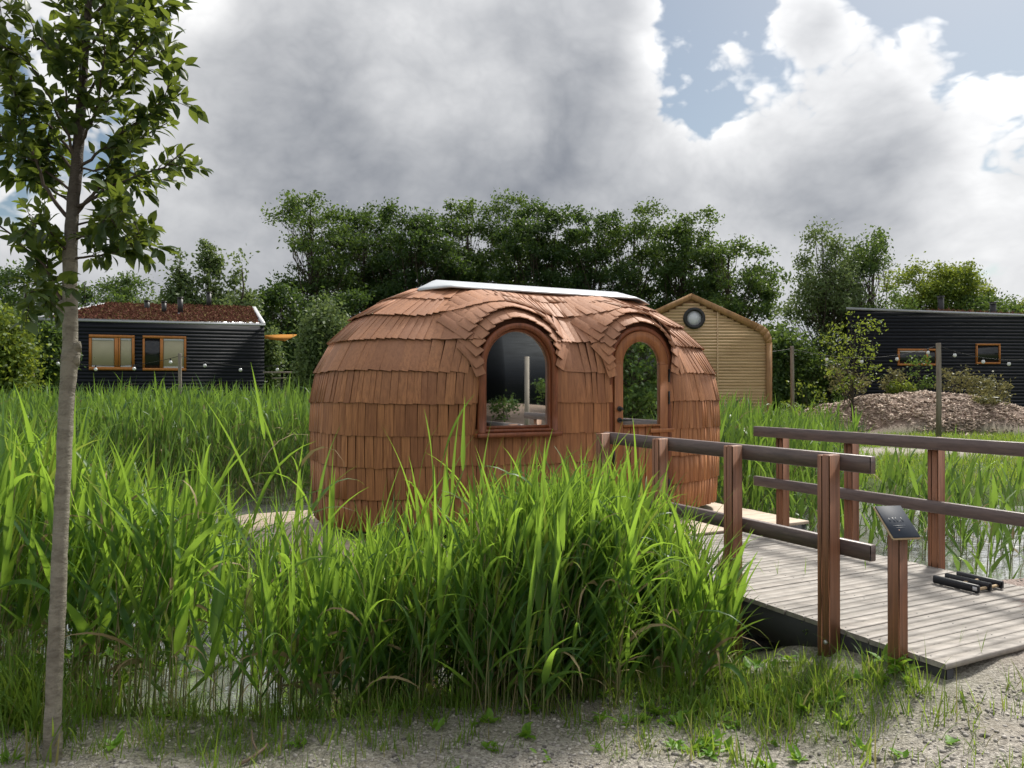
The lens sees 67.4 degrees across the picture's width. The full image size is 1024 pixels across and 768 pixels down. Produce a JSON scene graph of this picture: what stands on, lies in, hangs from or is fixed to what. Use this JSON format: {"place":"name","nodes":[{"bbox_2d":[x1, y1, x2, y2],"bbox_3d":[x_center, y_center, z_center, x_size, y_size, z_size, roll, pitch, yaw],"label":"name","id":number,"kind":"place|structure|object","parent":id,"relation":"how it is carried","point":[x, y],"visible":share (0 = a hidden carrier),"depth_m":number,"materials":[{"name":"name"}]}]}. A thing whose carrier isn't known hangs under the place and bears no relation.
{"place":"outdoors","nodes":[
{"label":"outdoors","id":0,"kind":"place"},
{"bbox_2d":[265,334,296,340],"bbox_3d":[-9.656,-1.941,32.802,0.991,0.388,2.478,0,0,-36],"label":"shade sail","id":1,"kind":"object","parent":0,"point":[282,337],"visible":0.91,"depth_m":32.71,"materials":[{"name":"orange fabric"}]},
{"bbox_2d":[0,393,1023,767],"bbox_3d":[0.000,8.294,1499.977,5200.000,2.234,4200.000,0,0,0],"label":"ground","id":2,"kind":"structure","parent":0,"point":[978,673],"depth_m":3.51,"materials":[{"name":"grey gravel"}]},
{"bbox_2d":[0,297,56,396],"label":"fruit tree","id":3,"kind":"object","parent":2,"relation":"on","point":[18,348],"visible":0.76,"depth_m":23.75,"materials":[{"name":"green plant"}]},
{"bbox_2d":[0,258,92,390],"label":"tree","id":4,"kind":"object","parent":2,"relation":"on","point":[11,298],"visible":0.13,"depth_m":51.41,"materials":[{"name":"green plant"}]},
{"bbox_2d":[28,315,94,393],"bbox_3d":[-16.160,-0.343,27.101,2.413,4.343,2.114,0,0,-35],"label":"young tree","id":5,"kind":"object","parent":2,"relation":"on","point":[54,338],"visible":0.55,"depth_m":26.68,"materials":[{"name":"green plant"}]},
{"bbox_2d":[57,281,138,307],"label":"tree","id":6,"kind":"object","parent":2,"relation":"on","point":[89,293],"visible":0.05,"depth_m":55.10,"materials":[{"name":"green plant"}]},
{"bbox_2d":[0,0,212,761],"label":"sapling tree","id":7,"kind":"object","parent":2,"relation":"on","point":[31,151],"visible":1,"depth_m":3.20,"materials":[{"name":"green plant"}]},
{"bbox_2d":[89,269,155,303],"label":"tree","id":8,"kind":"object","parent":2,"relation":"on","point":[124,283],"visible":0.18,"depth_m":57.15,"materials":[{"name":"green plant"}]},
{"bbox_2d":[121,294,161,303],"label":"tree","id":9,"kind":"object","parent":2,"relation":"on","point":[157,301],"visible":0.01,"depth_m":47.74,"materials":[{"name":"green plant"}]},
{"bbox_2d":[38,292,264,399],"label":"timber house","id":10,"kind":"structure","parent":2,"relation":"on","point":[113,337],"depth_m":32.98,"materials":[{"name":"wood"}]},
{"bbox_2d":[89,334,134,369],"bbox_3d":[-16.629,-1.306,31.938,1.708,1.466,0.146,0,0,-21],"label":"window","id":11,"kind":"structure","parent":10,"relation":"in","point":[111,352],"depth_m":31.91,"materials":[{"name":"orange wood"}]},
{"bbox_2d":[142,335,186,370],"bbox_3d":[-14.763,-1.303,32.649,1.705,1.477,0.146,0,0,-21],"label":"window","id":12,"kind":"structure","parent":10,"relation":"in","point":[153,350],"depth_m":32.56,"materials":[{"name":"orange wood"}]},
{"bbox_2d":[156,247,202,304],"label":"tree","id":13,"kind":"object","parent":2,"relation":"on","point":[180,280],"visible":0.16,"depth_m":41.65,"materials":[{"name":"green plant"}]},
{"bbox_2d":[178,353,181,395],"bbox_3d":[-10.379,0.417,23.998,0.125,2.753,0.110,0,0,0],"label":"light pole","id":14,"kind":"object","parent":2,"relation":"on","point":[179,368],"visible":0.55,"depth_m":23.96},
{"bbox_2d":[181,356,297,371],"bbox_3d":[-8.072,-0.636,24.003,4.628,0.504,0.105,0,0,0],"label":"light string","id":15,"kind":"object","parent":14,"relation":"attached to","point":[240,368],"visible":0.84,"depth_m":24.00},
{"bbox_2d":[184,238,235,305],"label":"tree","id":16,"kind":"object","parent":2,"relation":"on","point":[210,263],"visible":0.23,"depth_m":42.89,"materials":[{"name":"green plant"}]},
{"bbox_2d":[198,286,283,320],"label":"tree","id":17,"kind":"object","parent":2,"relation":"on","point":[233,293],"visible":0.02,"depth_m":48.78,"materials":[{"name":"green plant"}]},
{"bbox_2d":[218,244,271,381],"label":"tree","id":18,"kind":"object","parent":2,"relation":"on","point":[249,296],"visible":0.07,"depth_m":44.03,"materials":[{"name":"green plant"}]},
{"bbox_2d":[233,277,314,401],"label":"tree","id":19,"kind":"object","parent":2,"relation":"on","point":[283,298],"visible":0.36,"depth_m":46.77,"materials":[{"name":"green plant"}]},
{"bbox_2d":[264,322,288,399],"bbox_3d":[-11.656,-0.255,37.154,2.048,5.490,2.236,0,0,28],"label":"willow bush","id":20,"kind":"object","parent":2,"relation":"on","point":[273,359],"visible":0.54,"depth_m":36.83,"materials":[{"name":"green plant"}]},
{"bbox_2d":[263,371,291,389],"bbox_3d":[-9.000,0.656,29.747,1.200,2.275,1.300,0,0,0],"label":"picnic table","id":21,"kind":"object","parent":2,"relation":"on","point":[282,378],"visible":0.47,"depth_m":29.60,"materials":[{"name":"grey wood"}]},
{"bbox_2d":[279,292,350,399],"bbox_3d":[-5.742,-0.328,24.088,2.971,5.276,2.594,0,0,0],"label":"willow bush","id":22,"kind":"object","parent":2,"relation":"on","point":[323,327],"visible":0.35,"depth_m":23.62,"materials":[{"name":"green plant"}]},
{"bbox_2d":[259,189,375,321],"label":"tall tree","id":23,"kind":"object","parent":2,"relation":"on","point":[308,246],"visible":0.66,"depth_m":54.33,"materials":[{"name":"green plant"}]},
{"bbox_2d":[284,283,376,385],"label":"tree","id":24,"kind":"object","parent":2,"relation":"on","point":[358,298],"visible":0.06,"depth_m":49.23,"materials":[{"name":"green plant"}]},
{"bbox_2d":[307,205,403,318],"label":"tall tree","id":25,"kind":"object","parent":2,"relation":"on","point":[368,278],"visible":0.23,"depth_m":58.62,"materials":[{"name":"green plant"}]},
{"bbox_2d":[0,365,771,725],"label":"reeds","id":26,"kind":"object","parent":2,"relation":"on","point":[532,577],"visible":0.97,"depth_m":3.89,"materials":[{"name":"green plant"}]},
{"bbox_2d":[348,196,480,305],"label":"tall tree","id":27,"kind":"object","parent":2,"relation":"on","point":[423,242],"visible":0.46,"depth_m":55.47,"materials":[{"name":"green plant"}]},
{"bbox_2d":[28,324,846,405],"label":"undergrowth","id":28,"kind":"object","parent":2,"relation":"on","point":[805,405],"visible":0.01,"depth_m":61.67,"materials":[{"name":"green plant"}]},
{"bbox_2d":[421,196,513,283],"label":"tall tree","id":29,"kind":"object","parent":2,"relation":"on","point":[465,230],"visible":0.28,"depth_m":59.33,"materials":[{"name":"green plant"}]},
{"bbox_2d":[0,560,987,767],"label":"weeds","id":30,"kind":"object","parent":2,"relation":"on","point":[437,725],"visible":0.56,"depth_m":3.72,"materials":[{"name":"green plant"}]},
{"bbox_2d":[475,187,533,283],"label":"tall tree","id":31,"kind":"object","parent":2,"relation":"on","point":[501,207],"visible":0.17,"depth_m":61.29,"materials":[{"name":"green plant"}]},
{"bbox_2d":[0,616,1023,767],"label":"bank grass","id":32,"kind":"structure","parent":2,"relation":"on","point":[19,707],"depth_m":3.65,"materials":[{"name":"green plant"}]},
{"bbox_2d":[0,371,1023,578],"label":"reed belt","id":33,"kind":"object","parent":2,"relation":"on","point":[136,415],"visible":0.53,"depth_m":11.62,"materials":[{"name":"plant"}]},
{"bbox_2d":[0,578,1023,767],"bbox_3d":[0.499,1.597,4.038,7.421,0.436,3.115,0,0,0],"label":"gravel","id":34,"kind":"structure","parent":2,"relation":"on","point":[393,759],"depth_m":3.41,"materials":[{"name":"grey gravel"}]},
{"bbox_2d":[238,729,267,765],"bbox_3d":[-1.119,1.583,3.344,0.097,0.095,0.159,0,0,0],"label":"dry twig","id":35,"kind":"object","parent":34,"relation":"on","point":[253,755],"visible":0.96,"depth_m":3.32,"materials":[{"name":"wood"}]},
{"bbox_2d":[482,195,594,289],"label":"tall tree","id":36,"kind":"object","parent":2,"relation":"on","point":[535,251],"visible":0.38,"depth_m":55.93,"materials":[{"name":"green plant"}]},
{"bbox_2d":[546,204,645,297],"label":"tall tree","id":37,"kind":"object","parent":2,"relation":"on","point":[583,271],"visible":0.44,"depth_m":56.94,"materials":[{"name":"green plant"}]},
{"bbox_2d":[585,196,679,309],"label":"tall tree","id":38,"kind":"object","parent":2,"relation":"on","point":[636,230],"visible":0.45,"depth_m":58.70,"materials":[{"name":"green plant"}]},
{"bbox_2d":[635,204,732,309],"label":"tall tree","id":39,"kind":"object","parent":2,"relation":"on","point":[680,265],"visible":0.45,"depth_m":56.08,"materials":[{"name":"green plant"}]},
{"bbox_2d":[656,293,771,414],"bbox_3d":[4.900,-0.312,23.702,4.396,4.306,5.600,0,0,0],"label":"slatted cabin","id":40,"kind":"object","parent":2,"relation":"on","point":[737,351],"visible":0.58,"depth_m":20.99,"materials":[{"name":"beige wood"}]},
{"bbox_2d":[683,307,704,328],"bbox_3d":[4.970,-1.792,20.959,0.590,0.590,0.100,0,0,0],"label":"round window","id":41,"kind":"structure","parent":40,"relation":"in","point":[693,318],"depth_m":20.91,"materials":[{"name":"white glass"}]},
{"bbox_2d":[676,232,792,341],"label":"tall tree","id":42,"kind":"object","parent":2,"relation":"on","point":[763,289],"visible":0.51,"depth_m":52.90,"materials":[{"name":"green plant"}]},
{"bbox_2d":[790,346,793,413],"bbox_3d":[8.757,0.277,23.999,0.135,2.923,0.120,0,0,0],"label":"light pole","id":43,"kind":"object","parent":2,"relation":"on","point":[791,372],"visible":0.66,"depth_m":23.96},
{"bbox_2d":[794,346,935,363],"bbox_3d":[10.929,-0.908,23.805,4.377,0.555,0.107,0,0,5],"label":"light string","id":44,"kind":"object","parent":43,"relation":"hanging from","point":[896,358],"visible":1,"depth_m":23.77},
{"bbox_2d":[779,379,829,422],"bbox_3d":[10.285,0.789,27.153,1.843,2.050,1.768,0,0,0],"label":"shrub","id":45,"kind":"object","parent":2,"relation":"on","point":[814,402],"visible":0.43,"depth_m":26.94,"materials":[{"name":"green plant"}]},
{"bbox_2d":[763,313,846,415],"bbox_3d":[12.787,-0.815,36.150,6.436,5.384,5.832,0,0,42],"label":"tree","id":46,"kind":"object","parent":2,"relation":"on","point":[807,365],"visible":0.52,"depth_m":34.98,"materials":[{"name":"green plant"}]},
{"bbox_2d":[596,426,1023,679],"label":"foot bridge","id":47,"kind":"structure","parent":2,"relation":"on","point":[839,588],"depth_m":4.99,"materials":[{"name":"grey wood"}]},
{"bbox_2d":[933,571,1003,592],"bbox_3d":[3.117,1.353,5.254,0.290,0.053,0.320,0,0,-27],"label":"boot scraper","id":48,"kind":"object","parent":47,"relation":"on","point":[965,581],"visible":1,"depth_m":5.21,"materials":[{"name":"black paint"}]},
{"bbox_2d":[769,215,879,406],"bbox_3d":[16.454,-3.260,40.112,5.468,10.936,4.900,0,0,0],"label":"willow tree","id":49,"kind":"object","parent":2,"relation":"on","point":[823,299],"visible":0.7,"depth_m":39.58,"materials":[{"name":"green plant"}]},
{"bbox_2d":[824,358,872,402],"bbox_3d":[12.200,-0.088,27.994,1.699,1.763,1.498,0,0,16],"label":"shrub","id":50,"kind":"object","parent":2,"relation":"on","point":[866,384],"visible":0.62,"depth_m":27.96,"materials":[{"name":"green plant"}]},
{"bbox_2d":[817,311,891,419],"bbox_3d":[11.958,-0.358,26.925,2.253,4.378,2.263,0,0,44],"label":"young tree","id":51,"kind":"object","parent":2,"relation":"on","point":[852,381],"visible":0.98,"depth_m":26.97,"materials":[{"name":"green plant"}]},
{"bbox_2d":[828,224,924,401],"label":"willow tree","id":52,"kind":"object","parent":2,"relation":"on","point":[872,263],"visible":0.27,"depth_m":40.59,"materials":[{"name":"green plant"}]},
{"bbox_2d":[877,367,911,393],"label":"shrub","id":53,"kind":"object","parent":2,"relation":"on","point":[887,381],"visible":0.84,"depth_m":29.46,"materials":[{"name":"green plant"}]},
{"bbox_2d":[873,506,919,672],"bbox_3d":[1.989,1.180,3.970,0.156,1.078,0.164,0,0,-10],"label":"sign post","id":54,"kind":"object","parent":2,"relation":"on","point":[898,526],"visible":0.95,"depth_m":3.94,"materials":[{"name":"red wood"}]},
{"bbox_2d":[884,377,916,393],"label":"shrub","id":55,"kind":"object","parent":2,"relation":"on","point":[906,386],"visible":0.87,"depth_m":29.04,"materials":[{"name":"green plant"}]},
{"bbox_2d":[778,409,1023,493],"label":"lawn grass","id":56,"kind":"structure","parent":2,"relation":"on","point":[1012,437],"depth_m":16.29,"materials":[{"name":"green plant"}]},
{"bbox_2d":[798,390,1023,436],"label":"wood chips","id":57,"kind":"object","parent":2,"relation":"on","point":[918,411],"visible":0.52,"depth_m":27.02,"materials":[{"name":"brown wood"}]},
{"bbox_2d":[904,355,935,390],"bbox_3d":[15.840,-0.223,29.919,1.419,1.959,1.094,0,0,0],"label":"shrub","id":58,"kind":"object","parent":2,"relation":"on","point":[923,385],"visible":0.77,"depth_m":29.74,"materials":[{"name":"green plant"}]},
{"bbox_2d":[875,251,989,310],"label":"tree","id":59,"kind":"object","parent":2,"relation":"on","point":[931,291],"visible":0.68,"depth_m":61.08,"materials":[{"name":"green plant"}]},
{"bbox_2d":[846,296,1023,406],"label":"timber house","id":60,"kind":"structure","parent":2,"relation":"on","point":[992,334],"depth_m":34.30,"materials":[{"name":"wood"}]},
{"bbox_2d":[897,349,935,365],"bbox_3d":[18.044,-1.194,34.214,1.854,0.751,0.146,0,0,-4],"label":"window","id":61,"kind":"structure","parent":60,"relation":"in","point":[903,358],"depth_m":34.17,"materials":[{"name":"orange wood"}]},
{"bbox_2d":[975,344,1000,363],"bbox_3d":[21.331,-1.352,34.452,1.159,0.917,0.146,0,0,-4],"label":"window","id":62,"kind":"structure","parent":60,"relation":"in","point":[993,351],"depth_m":34.42,"materials":[{"name":"orange wood"}]},
{"bbox_2d":[936,343,941,436],"bbox_3d":[13.110,0.257,23.599,0.166,3.032,0.150,0,0,0],"label":"light pole","id":63,"kind":"object","parent":2,"relation":"on","point":[938,394],"visible":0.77,"depth_m":23.54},
{"bbox_2d":[943,347,1023,365],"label":"light string","id":64,"kind":"object","parent":63,"relation":"hanging from","point":[983,360],"visible":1,"depth_m":23.42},
{"bbox_2d":[934,364,982,393],"bbox_3d":[16.717,-0.091,29.038,1.714,1.315,1.575,0,0,0],"label":"shrub","id":65,"kind":"object","parent":2,"relation":"on","point":[974,380],"visible":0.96,"depth_m":28.84,"materials":[{"name":"green plant"}]},
{"bbox_2d":[927,258,1000,309],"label":"tree","id":66,"kind":"object","parent":2,"relation":"on","point":[968,269],"visible":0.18,"depth_m":61.59,"materials":[{"name":"green plant"}]},
{"bbox_2d":[960,371,995,395],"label":"shrub","id":67,"kind":"object","parent":2,"relation":"on","point":[973,388],"visible":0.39,"depth_m":28.96,"materials":[{"name":"green plant"}]},
{"bbox_2d":[948,288,1023,313],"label":"tree","id":68,"kind":"object","parent":2,"relation":"on","point":[982,303],"visible":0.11,"depth_m":58.99,"materials":[{"name":"green plant"}]},
{"bbox_2d":[968,392,1010,405],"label":"shrub","id":69,"kind":"object","parent":2,"relation":"on","point":[985,399],"visible":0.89,"depth_m":27.18,"materials":[{"name":"green plant"}]},
{"bbox_2d":[971,371,1015,401],"bbox_3d":[17.713,0.130,28.292,1.569,1.269,1.428,0,0,0],"label":"shrub","id":70,"kind":"object","parent":2,"relation":"on","point":[999,386],"visible":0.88,"depth_m":28.18,"materials":[{"name":"green plant"}]},
{"bbox_2d":[1007,296,1023,313],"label":"tree","id":71,"kind":"object","parent":2,"relation":"on","point":[1022,302],"visible":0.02,"depth_m":60.16,"materials":[{"name":"green plant"}]},
{"bbox_2d":[0,0,1023,352],"label":"sky","id":72,"kind":"structure","parent":0,"point":[904,116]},
{"bbox_2d":[1,474,1023,718],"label":"pond water","id":73,"kind":"structure","parent":0,"point":[1001,572],"depth_m":5.45,"materials":[{"name":"liquid"}]},
{"bbox_2d":[235,502,808,621],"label":"floating platform","id":74,"kind":"structure","parent":73,"relation":"on","point":[771,518],"depth_m":7.68,"materials":[{"name":"beige wood"}]},
{"bbox_2d":[309,280,720,539],"bbox_3d":[0.181,0.166,8.218,4.541,2.441,2.314,0,0,-27],"label":"shingled cabin","id":75,"kind":"object","parent":74,"relation":"on","point":[576,370],"visible":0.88,"depth_m":7.02,"materials":[{"name":"brown wood"}]},
{"bbox_2d":[473,323,562,437],"bbox_3d":[0.053,-0.038,6.943,0.860,1.024,0.145,0,0,-27],"label":"window","id":76,"kind":"structure","parent":75,"relation":"in","point":[518,390],"depth_m":6.96,"materials":[{"name":"brown wood"}]},
{"bbox_2d":[609,326,673,510],"bbox_3d":[1.274,0.369,7.555,0.757,1.872,0.152,0,0,-27],"label":"door","id":77,"kind":"structure","parent":75,"relation":"in","point":[640,391],"depth_m":7.56,"materials":[{"name":"brown wood"}]},
{"bbox_3d":[-15.612,0.326,24.999,0.135,2.886,0.120,0,0,0],"label":"light pole","id":78,"kind":"object","parent":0,"visible":0},
{"bbox_2d":[42,355,177,370],"bbox_3d":[-13.001,-0.730,24.504,5.332,0.633,0.109,0,0,11],"label":"light string","id":79,"kind":"object","parent":78,"relation":"attached to","point":[96,369],"visible":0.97,"depth_m":24.37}
]}

